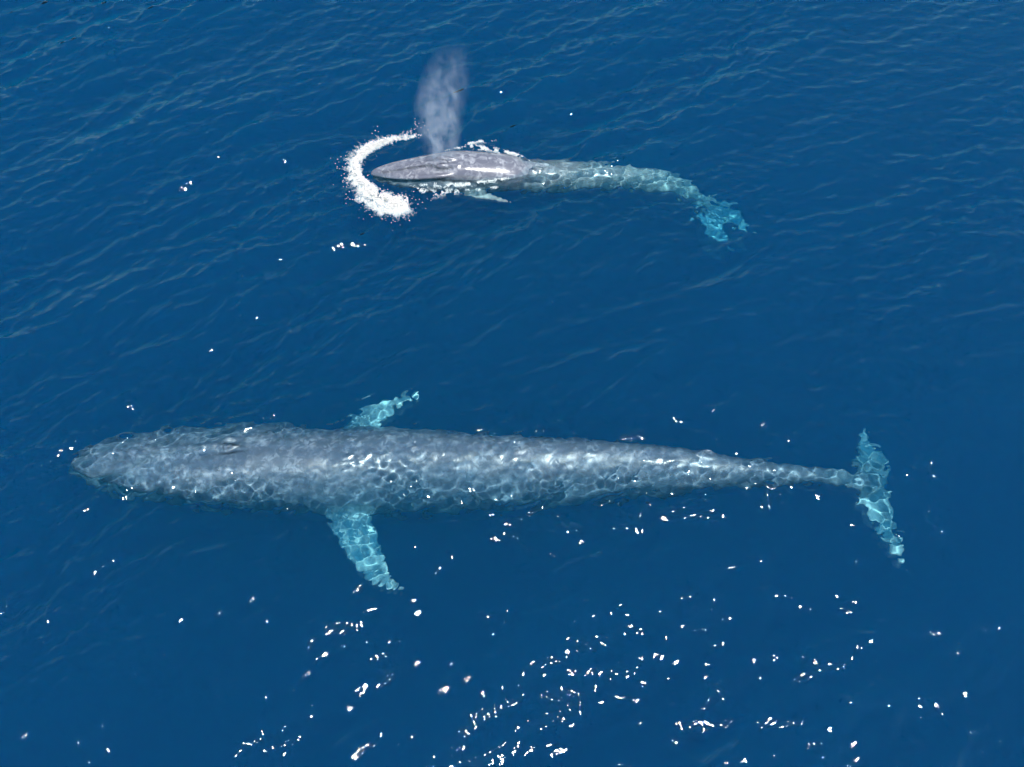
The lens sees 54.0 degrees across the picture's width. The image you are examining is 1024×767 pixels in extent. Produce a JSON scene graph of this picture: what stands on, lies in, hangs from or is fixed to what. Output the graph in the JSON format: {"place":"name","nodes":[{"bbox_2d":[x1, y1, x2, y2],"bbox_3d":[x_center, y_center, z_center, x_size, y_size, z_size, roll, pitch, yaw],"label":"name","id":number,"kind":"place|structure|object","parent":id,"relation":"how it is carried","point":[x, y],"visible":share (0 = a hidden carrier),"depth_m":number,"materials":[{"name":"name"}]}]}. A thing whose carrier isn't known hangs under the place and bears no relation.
{"place":"outdoors","nodes":[
{"label":"outdoors","id":0,"kind":"place"},
{"bbox_2d":[0,0,1023,766],"bbox_3d":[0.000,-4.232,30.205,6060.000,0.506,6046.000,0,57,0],"label":"sea surface","id":1,"kind":"object","parent":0,"point":[664,408],"visible":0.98,"depth_m":27.37,"materials":[{"name":"liquid"}]},
{"bbox_2d":[333,125,434,230],"bbox_3d":[-4.144,-6.788,31.638,3.307,0.554,4.975,0,57,0],"label":"foam","id":2,"kind":"object","parent":1,"relation":"on","point":[398,204],"visible":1,"depth_m":31.12,"materials":[{"name":"white"}]},
{"bbox_2d":[411,177,509,199],"bbox_3d":[-1.333,-6.221,31.422,3.748,0.203,0.865,-12,58,-8],"label":"foam","id":3,"kind":"object","parent":1,"relation":"on","point":[462,185],"visible":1,"depth_m":31.39,"materials":[{"name":"white"}]},
{"bbox_2d":[451,140,520,157],"bbox_3d":[-0.872,-7.628,32.295,2.657,0.157,0.720,5,57,3],"label":"foam","id":4,"kind":"object","parent":1,"relation":"on","point":[484,147],"visible":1,"depth_m":32.21,"materials":[{"name":"white"}]},
{"bbox_3d":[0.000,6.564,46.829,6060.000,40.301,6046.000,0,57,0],"label":"sea water","id":5,"kind":"structure","parent":0,"visible":0},
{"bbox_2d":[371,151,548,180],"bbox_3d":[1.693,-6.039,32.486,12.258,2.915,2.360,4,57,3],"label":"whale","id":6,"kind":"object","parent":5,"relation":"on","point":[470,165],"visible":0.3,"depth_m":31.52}
]}

